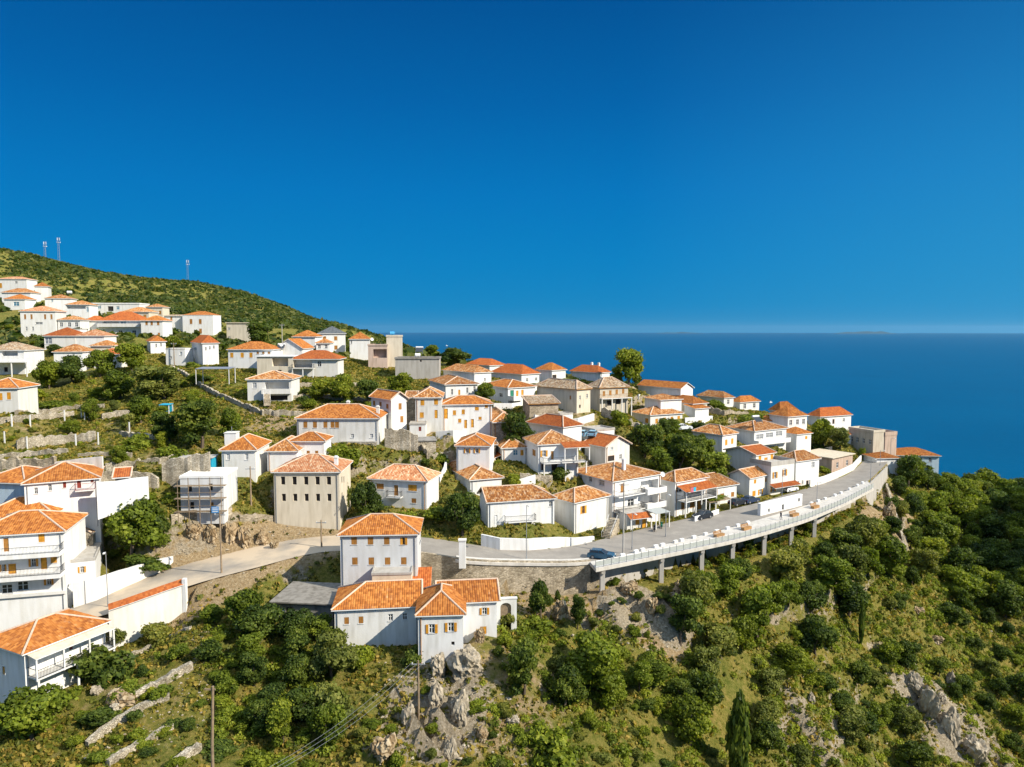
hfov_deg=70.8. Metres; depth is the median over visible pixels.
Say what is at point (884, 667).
bush
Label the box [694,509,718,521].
wall
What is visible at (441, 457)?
bush
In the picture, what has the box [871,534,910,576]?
tree
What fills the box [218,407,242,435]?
tree
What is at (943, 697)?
rock
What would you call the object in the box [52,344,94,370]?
house
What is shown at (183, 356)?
annex
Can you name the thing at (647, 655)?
bush
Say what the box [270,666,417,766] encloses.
power line
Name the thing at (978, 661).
bush
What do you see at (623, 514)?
utility pole
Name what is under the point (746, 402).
house
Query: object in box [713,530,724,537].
timber bench
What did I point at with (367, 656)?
bush
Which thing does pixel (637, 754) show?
bush
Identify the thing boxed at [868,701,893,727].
tree
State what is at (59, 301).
house
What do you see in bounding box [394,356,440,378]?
house
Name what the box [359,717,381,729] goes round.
bush
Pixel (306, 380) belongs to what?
bush
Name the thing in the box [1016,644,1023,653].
bush
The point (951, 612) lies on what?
tree
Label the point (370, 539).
window
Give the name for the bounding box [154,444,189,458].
bush
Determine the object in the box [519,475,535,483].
wall
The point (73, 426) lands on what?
tree
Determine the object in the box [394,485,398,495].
door
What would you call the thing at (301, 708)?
tree
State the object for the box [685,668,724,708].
tree
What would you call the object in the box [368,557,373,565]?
window
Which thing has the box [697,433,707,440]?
tree
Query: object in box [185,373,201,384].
tree
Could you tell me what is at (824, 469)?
bush
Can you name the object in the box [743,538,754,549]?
tree
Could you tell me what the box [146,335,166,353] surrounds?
house
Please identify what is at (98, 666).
bush
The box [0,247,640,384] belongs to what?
hill scrub
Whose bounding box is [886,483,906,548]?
wall
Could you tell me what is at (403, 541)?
window
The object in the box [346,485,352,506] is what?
bush
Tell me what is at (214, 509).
site sign
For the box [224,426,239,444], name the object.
tank housing
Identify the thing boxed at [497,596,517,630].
gateway
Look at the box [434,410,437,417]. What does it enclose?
window
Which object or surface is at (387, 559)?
window
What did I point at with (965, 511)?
tree
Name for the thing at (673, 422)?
tree
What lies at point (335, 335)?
house
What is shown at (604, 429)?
outbuilding
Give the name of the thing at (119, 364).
house
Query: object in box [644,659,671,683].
tree
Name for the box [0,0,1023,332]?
sky
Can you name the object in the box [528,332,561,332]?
islands
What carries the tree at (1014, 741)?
on the ground
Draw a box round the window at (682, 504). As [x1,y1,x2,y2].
[681,502,684,509]
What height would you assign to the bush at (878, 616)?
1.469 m
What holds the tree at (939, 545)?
on the ground
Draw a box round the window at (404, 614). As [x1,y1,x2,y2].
[402,613,407,620]
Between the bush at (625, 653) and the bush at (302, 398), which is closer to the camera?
the bush at (625, 653)
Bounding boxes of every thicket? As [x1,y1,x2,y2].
[0,364,438,766]
[201,482,1023,766]
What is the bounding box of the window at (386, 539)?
[384,537,389,544]
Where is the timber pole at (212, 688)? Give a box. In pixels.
[204,686,215,766]
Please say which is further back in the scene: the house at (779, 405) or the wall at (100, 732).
the house at (779, 405)
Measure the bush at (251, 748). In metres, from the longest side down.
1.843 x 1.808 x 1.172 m
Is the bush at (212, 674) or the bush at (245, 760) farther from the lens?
the bush at (212, 674)
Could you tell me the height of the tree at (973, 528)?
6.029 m
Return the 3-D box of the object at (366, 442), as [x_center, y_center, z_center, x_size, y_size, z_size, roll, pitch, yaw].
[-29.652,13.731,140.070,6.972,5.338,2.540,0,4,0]
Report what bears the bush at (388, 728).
on the ground
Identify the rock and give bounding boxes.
[89,684,103,695]
[105,686,137,707]
[186,523,202,540]
[203,524,217,543]
[225,522,237,544]
[238,526,251,548]
[255,530,268,545]
[269,541,278,548]
[370,732,396,762]
[400,704,414,730]
[428,678,444,706]
[429,652,445,677]
[444,736,457,762]
[446,643,482,682]
[450,689,469,726]
[474,627,484,642]
[476,725,488,743]
[506,715,518,723]
[552,599,567,619]
[620,580,637,595]
[645,597,657,616]
[673,579,681,594]
[808,692,815,704]
[882,501,896,517]
[906,670,924,696]
[914,606,924,614]
[917,685,941,718]
[932,635,943,644]
[937,692,947,704]
[937,706,960,748]
[946,670,955,683]
[962,733,990,765]
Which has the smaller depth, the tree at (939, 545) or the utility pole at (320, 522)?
the utility pole at (320, 522)
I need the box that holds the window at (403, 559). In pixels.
[401,557,406,564]
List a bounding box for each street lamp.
[103,552,108,606]
[526,505,529,558]
[631,513,636,549]
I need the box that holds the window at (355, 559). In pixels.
[351,557,357,565]
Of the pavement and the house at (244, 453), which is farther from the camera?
the house at (244, 453)
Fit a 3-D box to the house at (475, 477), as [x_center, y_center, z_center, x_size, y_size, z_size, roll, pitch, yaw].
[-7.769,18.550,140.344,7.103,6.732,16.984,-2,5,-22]
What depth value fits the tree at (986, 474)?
231.22 m
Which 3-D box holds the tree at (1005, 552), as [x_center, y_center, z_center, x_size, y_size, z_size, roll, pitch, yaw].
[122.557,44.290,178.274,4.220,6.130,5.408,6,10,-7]
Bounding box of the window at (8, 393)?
[7,392,10,399]
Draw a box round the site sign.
[211,507,218,512]
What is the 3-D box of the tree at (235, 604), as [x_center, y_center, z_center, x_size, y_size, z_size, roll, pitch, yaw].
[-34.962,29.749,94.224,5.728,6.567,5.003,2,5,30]
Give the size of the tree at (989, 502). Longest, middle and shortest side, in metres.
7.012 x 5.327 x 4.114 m
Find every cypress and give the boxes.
[554,590,560,599]
[724,688,752,766]
[858,594,865,643]
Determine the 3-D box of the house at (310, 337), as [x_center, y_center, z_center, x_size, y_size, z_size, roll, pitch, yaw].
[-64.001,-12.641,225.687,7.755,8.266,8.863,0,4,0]
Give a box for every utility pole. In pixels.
[214,512,224,572]
[250,466,254,505]
[316,520,325,546]
[411,660,424,719]
[619,482,628,552]
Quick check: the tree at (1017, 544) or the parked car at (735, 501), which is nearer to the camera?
the parked car at (735, 501)
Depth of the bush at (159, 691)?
83.72 m
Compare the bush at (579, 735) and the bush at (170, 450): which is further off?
the bush at (170, 450)
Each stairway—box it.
[263,392,270,405]
[601,515,619,538]
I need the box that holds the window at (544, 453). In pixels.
[540,450,547,456]
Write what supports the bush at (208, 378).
on the ground
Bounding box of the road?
[70,460,886,616]
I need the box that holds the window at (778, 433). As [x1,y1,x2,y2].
[776,431,781,435]
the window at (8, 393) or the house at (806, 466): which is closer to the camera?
the window at (8, 393)
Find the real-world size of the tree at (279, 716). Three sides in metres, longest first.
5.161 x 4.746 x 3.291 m
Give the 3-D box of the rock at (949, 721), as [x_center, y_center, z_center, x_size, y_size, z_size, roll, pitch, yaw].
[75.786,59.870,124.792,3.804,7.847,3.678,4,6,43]
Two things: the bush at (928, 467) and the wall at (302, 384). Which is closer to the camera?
the wall at (302, 384)
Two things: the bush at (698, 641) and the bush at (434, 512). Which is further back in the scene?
the bush at (434, 512)
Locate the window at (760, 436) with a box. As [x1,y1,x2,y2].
[756,434,762,439]
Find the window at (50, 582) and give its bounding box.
[44,579,53,585]
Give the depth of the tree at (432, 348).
473.44 m
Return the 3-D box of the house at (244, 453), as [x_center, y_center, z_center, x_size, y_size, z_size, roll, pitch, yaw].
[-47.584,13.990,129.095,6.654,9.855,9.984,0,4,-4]
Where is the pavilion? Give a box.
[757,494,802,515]
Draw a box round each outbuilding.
[409,421,426,436]
[582,425,614,439]
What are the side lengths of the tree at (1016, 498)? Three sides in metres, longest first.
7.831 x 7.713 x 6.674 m
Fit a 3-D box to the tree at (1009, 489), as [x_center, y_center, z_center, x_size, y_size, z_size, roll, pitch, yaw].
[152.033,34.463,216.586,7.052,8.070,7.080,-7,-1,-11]
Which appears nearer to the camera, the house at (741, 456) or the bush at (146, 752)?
the bush at (146, 752)
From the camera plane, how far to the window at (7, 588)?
97.76 m
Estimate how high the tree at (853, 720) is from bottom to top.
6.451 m
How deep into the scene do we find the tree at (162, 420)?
132.76 m
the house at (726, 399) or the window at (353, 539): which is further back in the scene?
the house at (726, 399)
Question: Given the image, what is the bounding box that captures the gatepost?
[458,538,466,568]
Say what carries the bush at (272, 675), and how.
on the ground
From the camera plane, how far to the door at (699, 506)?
147.54 m
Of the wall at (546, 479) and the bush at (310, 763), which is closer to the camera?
the bush at (310, 763)
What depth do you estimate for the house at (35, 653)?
84.52 m
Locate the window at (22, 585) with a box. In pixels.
[17,581,28,591]
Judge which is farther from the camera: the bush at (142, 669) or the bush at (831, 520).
the bush at (831, 520)
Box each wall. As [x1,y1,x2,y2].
[0,411,73,423]
[0,448,67,458]
[0,456,56,470]
[2,470,158,490]
[14,403,104,414]
[16,431,95,449]
[55,456,103,468]
[72,556,172,607]
[78,451,132,457]
[85,692,169,747]
[96,476,148,519]
[101,410,129,419]
[105,452,183,470]
[105,723,173,766]
[108,578,187,646]
[109,661,192,713]
[119,431,156,439]
[131,625,191,654]
[162,451,210,487]
[171,506,231,524]
[172,366,263,415]
[174,742,201,766]
[239,513,273,521]
[264,409,307,416]
[293,394,370,401]
[300,382,356,386]
[385,428,417,451]
[421,444,428,458]
[421,552,590,594]
[428,451,453,464]
[436,430,465,442]
[439,460,447,481]
[481,534,593,549]
[494,402,522,408]
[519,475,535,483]
[520,473,552,487]
[534,413,593,423]
[601,407,639,426]
[605,466,887,583]
[684,416,712,422]
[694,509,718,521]
[708,406,748,415]
[809,455,861,486]
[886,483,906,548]
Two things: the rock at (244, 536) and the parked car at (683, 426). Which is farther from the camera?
the parked car at (683, 426)
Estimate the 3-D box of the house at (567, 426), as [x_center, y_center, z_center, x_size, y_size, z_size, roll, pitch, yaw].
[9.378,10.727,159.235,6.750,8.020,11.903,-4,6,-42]
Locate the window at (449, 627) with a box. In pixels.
[445,622,456,632]
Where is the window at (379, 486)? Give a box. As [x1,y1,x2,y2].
[377,483,383,489]
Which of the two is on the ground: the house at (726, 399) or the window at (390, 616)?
the house at (726, 399)
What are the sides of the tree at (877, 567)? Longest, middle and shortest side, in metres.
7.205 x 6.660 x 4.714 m
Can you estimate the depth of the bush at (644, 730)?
92.47 m
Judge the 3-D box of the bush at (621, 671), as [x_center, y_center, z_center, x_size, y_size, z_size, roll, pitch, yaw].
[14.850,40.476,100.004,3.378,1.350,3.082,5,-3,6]
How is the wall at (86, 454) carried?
on the ground
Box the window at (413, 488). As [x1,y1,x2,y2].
[408,485,416,491]
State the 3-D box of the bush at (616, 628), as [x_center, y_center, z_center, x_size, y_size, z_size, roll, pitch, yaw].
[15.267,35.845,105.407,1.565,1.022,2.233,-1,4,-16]
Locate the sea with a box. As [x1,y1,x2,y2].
[375,333,1023,478]
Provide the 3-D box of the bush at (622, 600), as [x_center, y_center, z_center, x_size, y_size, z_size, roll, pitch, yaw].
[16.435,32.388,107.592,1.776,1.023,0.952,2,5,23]
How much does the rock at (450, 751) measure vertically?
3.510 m
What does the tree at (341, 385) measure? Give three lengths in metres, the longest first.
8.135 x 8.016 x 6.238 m
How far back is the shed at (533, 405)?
164.27 m
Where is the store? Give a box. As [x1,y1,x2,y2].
[418,436,436,452]
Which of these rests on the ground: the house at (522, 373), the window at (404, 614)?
the house at (522, 373)
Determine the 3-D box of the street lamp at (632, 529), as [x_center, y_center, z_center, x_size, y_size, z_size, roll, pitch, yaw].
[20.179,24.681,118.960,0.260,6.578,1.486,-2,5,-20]
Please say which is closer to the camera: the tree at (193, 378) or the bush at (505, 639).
the bush at (505, 639)
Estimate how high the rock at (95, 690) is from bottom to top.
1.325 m
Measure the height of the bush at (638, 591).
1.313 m
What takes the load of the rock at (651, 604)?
on the ground
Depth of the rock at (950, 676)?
135.36 m
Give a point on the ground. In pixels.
(182, 543)
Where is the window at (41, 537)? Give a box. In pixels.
[38,534,45,542]
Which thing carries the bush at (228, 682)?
on the ground
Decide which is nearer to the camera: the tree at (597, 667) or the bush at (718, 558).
the tree at (597, 667)
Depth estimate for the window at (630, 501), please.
138.57 m
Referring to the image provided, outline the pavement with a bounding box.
[455,555,589,565]
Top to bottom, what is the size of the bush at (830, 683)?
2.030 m
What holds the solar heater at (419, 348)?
on the house at (423, 367)
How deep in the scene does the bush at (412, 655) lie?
90.16 m
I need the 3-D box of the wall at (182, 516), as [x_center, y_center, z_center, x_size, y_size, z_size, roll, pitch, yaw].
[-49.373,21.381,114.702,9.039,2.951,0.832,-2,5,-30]
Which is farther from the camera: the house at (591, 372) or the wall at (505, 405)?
the house at (591, 372)
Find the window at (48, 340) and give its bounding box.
[45,337,51,343]
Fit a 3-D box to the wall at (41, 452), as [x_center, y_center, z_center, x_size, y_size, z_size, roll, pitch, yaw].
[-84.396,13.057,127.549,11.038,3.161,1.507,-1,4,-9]
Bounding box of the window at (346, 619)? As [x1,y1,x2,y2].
[344,617,349,624]
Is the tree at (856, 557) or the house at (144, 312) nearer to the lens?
the tree at (856, 557)
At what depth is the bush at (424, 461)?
136.11 m
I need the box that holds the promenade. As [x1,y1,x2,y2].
[590,481,873,571]
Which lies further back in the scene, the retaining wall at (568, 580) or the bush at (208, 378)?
the bush at (208, 378)
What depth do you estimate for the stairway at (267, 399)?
157.36 m
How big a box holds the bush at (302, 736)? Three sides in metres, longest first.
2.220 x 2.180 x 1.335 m
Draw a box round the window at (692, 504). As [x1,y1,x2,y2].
[690,501,694,508]
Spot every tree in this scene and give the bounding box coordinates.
[0,683,78,740]
[29,359,60,388]
[55,354,86,382]
[59,420,81,432]
[68,393,79,401]
[79,399,99,420]
[82,349,118,377]
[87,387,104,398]
[100,369,135,398]
[105,495,166,554]
[107,400,120,410]
[108,445,129,462]
[112,342,147,373]
[120,413,135,430]
[128,364,181,398]
[128,395,154,422]
[132,514,172,552]
[149,410,178,440]
[154,431,166,446]
[156,405,168,412]
[174,397,221,447]
[179,380,186,386]
[182,389,199,398]
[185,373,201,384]
[185,394,197,402]
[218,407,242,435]
[222,587,265,630]
[231,602,284,640]
[234,630,264,656]
[235,649,268,685]
[239,697,271,732]
[245,321,272,341]
[257,680,285,707]
[265,695,293,746]
[274,607,317,634]
[274,685,318,722]
[277,652,310,688]
[282,626,311,658]
[305,700,348,744]
[306,378,330,398]
[306,626,362,680]
[307,612,334,636]
[329,373,354,400]
[348,480,382,516]
[354,379,378,401]
[386,372,411,392]
[424,344,439,353]
[439,347,471,364]
[440,490,481,536]
[474,382,495,398]
[501,412,535,441]
[506,633,541,695]
[527,578,553,618]
[546,662,589,711]
[566,628,621,691]
[570,593,586,629]
[599,678,627,710]
[610,367,622,380]
[614,347,645,385]
[625,659,653,691]
[626,423,665,457]
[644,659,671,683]
[646,446,673,472]
[657,417,671,436]
[662,433,673,446]
[662,677,697,699]
[665,432,706,468]
[667,417,679,432]
[667,593,706,646]
[669,691,713,745]
[678,569,716,610]
[682,429,691,434]
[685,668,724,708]
[688,421,705,429]
[689,433,706,463]
[690,644,720,677]
[695,450,731,474]
[695,569,721,592]
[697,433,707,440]
[703,439,715,452]
[704,621,739,659]
[717,562,745,595]
[728,557,752,582]
[729,614,758,650]
[739,583,775,639]
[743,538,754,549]
[750,696,782,727]
[751,717,786,755]
[758,667,785,694]
[759,581,792,618]
[767,546,806,580]
[774,642,815,675]
[778,577,805,607]
[787,537,812,562]
[788,742,811,766]
[796,521,812,536]
[797,613,840,655]
[798,579,830,615]
[809,417,833,446]
[809,554,854,594]
[812,540,838,558]
[825,624,838,650]
[827,527,862,552]
[829,427,850,449]
[830,692,855,712]
[835,578,871,617]
[837,543,871,583]
[837,704,869,745]
[841,513,888,548]
[850,658,872,685]
[857,704,880,737]
[860,546,887,575]
[868,669,886,685]
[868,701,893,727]
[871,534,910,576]
[877,637,905,662]
[884,496,899,508]
[885,516,903,533]
[889,704,925,735]
[891,475,908,495]
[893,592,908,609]
[895,454,923,486]
[896,500,909,520]
[897,638,921,667]
[898,739,938,766]
[902,493,925,514]
[902,525,922,548]
[905,565,921,583]
[906,488,929,509]
[908,547,941,575]
[911,464,928,486]
[916,536,948,559]
[922,469,937,490]
[922,510,939,525]
[922,516,954,545]
[926,490,951,514]
[929,655,950,676]
[930,536,947,561]
[933,472,946,488]
[936,511,960,526]
[936,601,967,623]
[937,483,960,506]
[937,563,973,594]
[940,472,962,485]
[942,545,976,571]
[945,525,962,549]
[948,682,963,698]
[949,497,979,527]
[950,586,976,611]
[952,482,968,496]
[954,673,974,694]
[959,533,981,548]
[959,613,972,625]
[960,472,980,479]
[960,487,988,502]
[961,478,976,492]
[961,494,991,520]
[962,521,982,538]
[964,572,987,601]
[965,541,1004,570]
[965,636,986,653]
[969,565,1003,600]
[970,479,983,491]
[971,502,983,516]
[972,467,1001,484]
[972,552,982,565]
[978,513,1009,538]
[978,692,997,710]
[979,536,1012,561]
[979,607,997,624]
[980,479,995,497]
[980,494,992,507]
[982,657,1004,678]
[985,487,1010,513]
[987,677,1010,697]
[989,579,1023,618]
[991,644,1013,660]
[994,478,1017,486]
[994,485,1004,491]
[994,569,1014,580]
[996,520,1013,544]
[996,555,1023,573]
[999,550,1008,568]
[999,621,1015,636]
[1003,485,1023,496]
[1003,732,1023,753]
[1004,511,1023,536]
[1004,672,1023,698]
[1004,704,1023,729]
[1007,525,1023,540]
[1008,477,1023,484]
[1008,491,1023,511]
[1009,538,1023,550]
[1010,566,1021,577]
[1011,567,1023,584]
[1016,584,1023,607]
[1018,503,1023,515]
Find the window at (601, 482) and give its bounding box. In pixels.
[598,479,603,486]
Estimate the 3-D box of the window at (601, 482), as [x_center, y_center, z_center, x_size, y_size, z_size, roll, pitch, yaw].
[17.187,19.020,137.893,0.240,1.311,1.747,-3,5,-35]
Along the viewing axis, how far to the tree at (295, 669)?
85.78 m
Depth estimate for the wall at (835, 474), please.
176.30 m
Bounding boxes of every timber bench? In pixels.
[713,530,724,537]
[740,523,751,530]
[789,510,798,516]
[810,502,819,508]
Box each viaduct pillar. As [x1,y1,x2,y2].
[599,570,604,592]
[658,558,663,582]
[699,550,704,571]
[729,543,735,558]
[761,535,766,554]
[788,527,793,545]
[811,518,816,536]
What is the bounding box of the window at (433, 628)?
[426,624,437,633]
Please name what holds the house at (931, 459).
on the ground
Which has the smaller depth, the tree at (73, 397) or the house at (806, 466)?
the tree at (73, 397)
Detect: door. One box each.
[2,538,9,551]
[8,563,16,573]
[40,557,47,568]
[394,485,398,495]
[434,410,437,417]
[444,408,447,418]
[494,515,497,524]
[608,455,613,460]
[642,518,646,527]
[697,500,701,509]
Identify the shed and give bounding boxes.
[178,454,217,466]
[269,581,340,627]
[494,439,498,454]
[520,395,560,418]
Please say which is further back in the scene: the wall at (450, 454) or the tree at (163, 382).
the tree at (163, 382)
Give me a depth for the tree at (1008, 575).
166.45 m
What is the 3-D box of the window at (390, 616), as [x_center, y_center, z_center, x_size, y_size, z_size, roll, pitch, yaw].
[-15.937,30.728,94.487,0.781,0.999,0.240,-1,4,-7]
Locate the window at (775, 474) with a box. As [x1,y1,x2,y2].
[773,472,777,478]
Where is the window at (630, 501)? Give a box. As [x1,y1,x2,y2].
[628,498,634,506]
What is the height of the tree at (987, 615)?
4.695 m
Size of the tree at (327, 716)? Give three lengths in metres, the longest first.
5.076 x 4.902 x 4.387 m
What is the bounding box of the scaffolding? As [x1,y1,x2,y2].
[173,477,226,528]
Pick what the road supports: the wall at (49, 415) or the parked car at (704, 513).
the parked car at (704, 513)
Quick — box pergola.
[702,494,731,509]
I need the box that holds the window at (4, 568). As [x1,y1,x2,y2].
[0,564,6,571]
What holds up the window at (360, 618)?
in the house at (396, 606)
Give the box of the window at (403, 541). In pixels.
[400,537,406,544]
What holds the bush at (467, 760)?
on the ground
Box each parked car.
[582,430,588,436]
[587,430,596,436]
[587,547,615,559]
[679,423,692,429]
[691,509,713,519]
[727,497,746,505]
[741,495,759,503]
[782,486,798,492]
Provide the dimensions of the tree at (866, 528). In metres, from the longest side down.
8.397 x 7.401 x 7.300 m
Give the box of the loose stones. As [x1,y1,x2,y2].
[82,500,1000,765]
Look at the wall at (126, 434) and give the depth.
137.57 m
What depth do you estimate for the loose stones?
87.69 m
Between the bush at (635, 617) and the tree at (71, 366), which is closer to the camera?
the bush at (635, 617)
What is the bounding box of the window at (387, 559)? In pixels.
[384,557,389,565]
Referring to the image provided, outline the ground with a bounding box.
[0,251,1023,766]
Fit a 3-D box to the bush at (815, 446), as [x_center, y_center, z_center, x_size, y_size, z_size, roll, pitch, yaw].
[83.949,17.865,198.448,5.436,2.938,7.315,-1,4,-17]
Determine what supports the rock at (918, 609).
on the ground
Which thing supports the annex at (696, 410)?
on the ground
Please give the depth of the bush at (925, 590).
148.56 m
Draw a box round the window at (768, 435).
[766,432,772,437]
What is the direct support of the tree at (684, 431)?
on the ground
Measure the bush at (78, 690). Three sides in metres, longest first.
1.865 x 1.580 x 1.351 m
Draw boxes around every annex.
[70,542,101,604]
[165,348,193,365]
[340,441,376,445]
[405,390,418,424]
[558,411,572,418]
[643,393,682,410]
[682,404,710,416]
[762,415,772,421]
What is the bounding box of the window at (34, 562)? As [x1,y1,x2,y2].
[28,559,37,566]
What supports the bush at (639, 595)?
on the ground
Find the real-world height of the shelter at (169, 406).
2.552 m
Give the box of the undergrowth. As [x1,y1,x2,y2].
[0,346,1023,766]
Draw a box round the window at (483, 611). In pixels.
[480,608,488,614]
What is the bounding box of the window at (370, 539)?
[368,537,372,544]
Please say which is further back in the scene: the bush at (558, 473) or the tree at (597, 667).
the bush at (558, 473)
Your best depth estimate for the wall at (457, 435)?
148.14 m
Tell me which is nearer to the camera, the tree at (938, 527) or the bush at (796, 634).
the bush at (796, 634)
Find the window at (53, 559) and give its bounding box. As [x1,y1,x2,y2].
[50,557,56,563]
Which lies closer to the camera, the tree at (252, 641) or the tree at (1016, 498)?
the tree at (252, 641)
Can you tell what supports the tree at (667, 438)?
on the ground
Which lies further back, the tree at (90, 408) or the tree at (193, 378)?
the tree at (193, 378)
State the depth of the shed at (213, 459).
124.17 m
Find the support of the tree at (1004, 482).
on the ground
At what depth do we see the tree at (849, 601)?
131.17 m
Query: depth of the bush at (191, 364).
200.02 m
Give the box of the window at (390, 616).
[388,614,393,621]
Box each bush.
[4,324,13,328]
[6,436,16,440]
[28,427,38,432]
[35,340,44,346]
[38,388,48,398]
[38,400,72,408]
[46,344,62,353]
[63,734,85,747]
[65,643,138,688]
[69,685,83,697]
[73,710,90,720]
[76,705,121,727]
[85,750,113,764]
[102,518,109,536]
[104,677,143,704]
[107,549,120,557]
[109,734,123,744]
[112,627,126,643]
[119,433,153,451]
[122,553,170,572]
[125,709,144,722]
[125,727,147,741]
[132,733,153,749]
[136,746,158,758]
[137,663,149,677]
[138,687,156,699]
[139,621,172,647]
[143,679,155,684]
[149,492,155,499]
[149,683,174,701]
[153,651,162,659]
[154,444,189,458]
[154,724,173,738]
[160,492,176,503]
[162,717,182,727]
[163,756,186,766]
[164,335,185,347]
[164,642,190,661]
[179,717,195,731]
[184,362,199,367]
[192,639,224,663]
[193,698,208,708]
[199,603,225,622]
[199,737,241,762]
[202,376,214,380]
[208,669,220,685]
[208,724,229,739]
[209,633,225,641]
[210,693,234,708]
[210,703,242,728]
[214,669,243,694]
[225,659,238,667]
[232,719,255,731]
[235,755,254,766]
[241,746,257,758]
[246,695,258,706]
[249,752,277,766]
[266,669,280,682]
[275,756,294,766]
[294,395,308,402]
[294,728,311,745]
[298,389,308,394]
[300,398,317,408]
[301,378,311,382]
[302,759,318,766]
[306,679,353,739]
[324,377,334,386]
[326,442,362,465]
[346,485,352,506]
[350,645,376,669]
[351,744,361,752]
[352,726,368,737]
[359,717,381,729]
[373,504,384,512]
[382,723,396,733]
[387,750,405,766]
[389,509,418,516]
[400,644,422,666]
[419,505,445,521]
[420,685,430,694]
[421,458,430,465]
[424,722,438,734]
[424,747,436,759]
[433,452,449,462]
[438,494,451,502]
[439,761,448,766]
[460,757,472,764]
[466,698,486,714]
[488,730,497,739]
[491,645,504,656]
[494,758,506,766]
[495,634,511,647]
[497,702,512,718]
[498,613,521,629]
[507,474,520,484]
[513,726,530,747]
[520,614,557,637]
[525,719,579,766]
[540,670,551,679]
[547,654,567,670]
[550,466,571,480]
[553,627,566,637]
[563,725,572,735]
[574,731,585,742]
[582,711,601,729]
[586,744,594,751]
[588,616,600,625]
[591,752,615,765]
[594,609,603,615]
[610,409,631,425]
[611,576,621,585]
[612,624,621,631]
[613,645,630,664]
[616,597,626,603]
[616,668,628,682]
[626,727,639,735]
[627,666,634,673]
[628,590,641,597]
[628,624,641,637]
[630,612,641,620]
[631,703,639,710]
[631,748,642,760]
[634,697,657,710]
[635,592,643,598]
[636,725,650,738]
[638,651,654,661]
[643,631,649,636]
[652,592,664,597]
[652,694,667,716]
[653,726,660,734]
[655,604,666,613]
[661,758,674,766]
[663,594,671,601]
[670,666,678,673]
[691,638,704,646]
[696,558,710,565]
[704,747,719,757]
[707,399,726,409]
[715,553,728,562]
[737,412,765,421]
[751,657,762,665]
[770,695,784,713]
[774,537,784,543]
[790,629,804,640]
[805,672,826,686]
[806,662,817,673]
[811,443,828,449]
[811,761,822,766]
[816,671,840,689]
[819,466,830,472]
[828,517,835,523]
[839,690,852,698]
[858,447,866,457]
[859,738,874,754]
[860,699,870,706]
[871,648,880,653]
[874,612,882,619]
[879,664,889,672]
[881,521,889,531]
[882,595,897,608]
[882,679,892,685]
[886,699,900,712]
[896,575,905,581]
[899,761,909,766]
[912,518,924,527]
[919,741,929,746]
[920,587,933,596]
[922,461,934,469]
[932,679,946,687]
[934,610,944,619]
[970,656,985,666]
[972,670,983,680]
[973,703,984,714]
[996,729,1004,741]
[1013,654,1023,665]
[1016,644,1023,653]
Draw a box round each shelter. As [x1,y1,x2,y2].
[159,403,172,413]
[645,507,670,528]
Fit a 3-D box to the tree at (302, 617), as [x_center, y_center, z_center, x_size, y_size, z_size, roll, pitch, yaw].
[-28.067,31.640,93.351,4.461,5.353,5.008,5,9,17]
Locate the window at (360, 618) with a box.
[358,616,363,623]
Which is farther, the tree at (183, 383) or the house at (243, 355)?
the house at (243, 355)
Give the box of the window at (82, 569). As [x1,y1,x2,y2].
[78,566,85,573]
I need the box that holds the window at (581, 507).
[580,505,586,514]
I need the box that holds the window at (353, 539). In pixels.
[351,537,356,544]
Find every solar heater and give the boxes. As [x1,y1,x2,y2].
[415,346,422,352]
[752,415,762,423]
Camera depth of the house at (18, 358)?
188.23 m
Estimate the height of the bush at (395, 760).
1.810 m
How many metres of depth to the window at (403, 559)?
102.75 m
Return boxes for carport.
[195,367,235,383]
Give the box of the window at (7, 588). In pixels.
[1,584,12,594]
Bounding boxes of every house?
[0,277,37,296]
[0,288,41,302]
[0,342,45,376]
[0,377,40,413]
[0,461,104,542]
[0,496,88,630]
[0,608,115,702]
[4,294,36,309]
[20,306,66,336]
[33,282,51,299]
[42,327,116,348]
[43,294,77,310]
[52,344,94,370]
[56,315,89,330]
[64,300,98,318]
[88,311,172,336]
[89,340,117,350]
[94,348,126,367]
[124,307,158,317]
[145,304,170,316]
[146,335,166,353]
[164,315,182,330]
[179,467,237,523]
[182,311,220,334]
[190,335,219,364]
[218,433,271,482]
[226,341,282,367]
[245,370,301,400]
[255,350,346,376]
[264,435,301,470]
[270,453,352,529]
[282,338,314,354]
[289,431,333,455]
[291,330,323,346]
[294,400,387,444]
[315,338,334,351]
[317,326,346,352]
[330,566,500,663]
[336,513,423,585]
[349,332,370,359]
[366,463,441,509]
[367,335,402,367]
[368,388,408,429]
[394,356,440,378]
[413,386,444,433]
[428,374,479,398]
[442,363,492,384]
[442,395,493,435]
[449,460,504,497]
[454,432,495,479]
[465,358,504,370]
[477,483,557,527]
[488,378,536,402]
[490,406,510,451]
[491,363,540,382]
[494,438,526,463]
[522,429,589,480]
[525,413,583,450]
[534,362,566,381]
[536,378,592,413]
[552,485,611,533]
[569,362,610,380]
[577,458,666,521]
[584,432,632,464]
[588,376,632,415]
[616,507,652,529]
[632,405,684,426]
[636,379,694,395]
[660,467,716,517]
[671,395,708,411]
[692,423,738,457]
[696,390,734,406]
[705,472,739,503]
[723,443,776,469]
[725,420,790,449]
[727,465,767,496]
[733,395,760,409]
[750,455,801,494]
[767,406,808,429]
[768,401,798,415]
[780,449,821,485]
[786,426,812,451]
[808,406,852,429]
[896,447,941,473]
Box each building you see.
[93,303,149,313]
[225,322,250,341]
[809,448,855,473]
[848,426,900,475]
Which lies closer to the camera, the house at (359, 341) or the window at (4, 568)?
the window at (4, 568)
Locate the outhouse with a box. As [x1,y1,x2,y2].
[111,466,132,480]
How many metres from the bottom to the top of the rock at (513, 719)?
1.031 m
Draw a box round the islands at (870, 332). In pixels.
[834,331,895,333]
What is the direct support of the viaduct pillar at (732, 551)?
on the ground
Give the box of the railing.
[595,484,873,567]

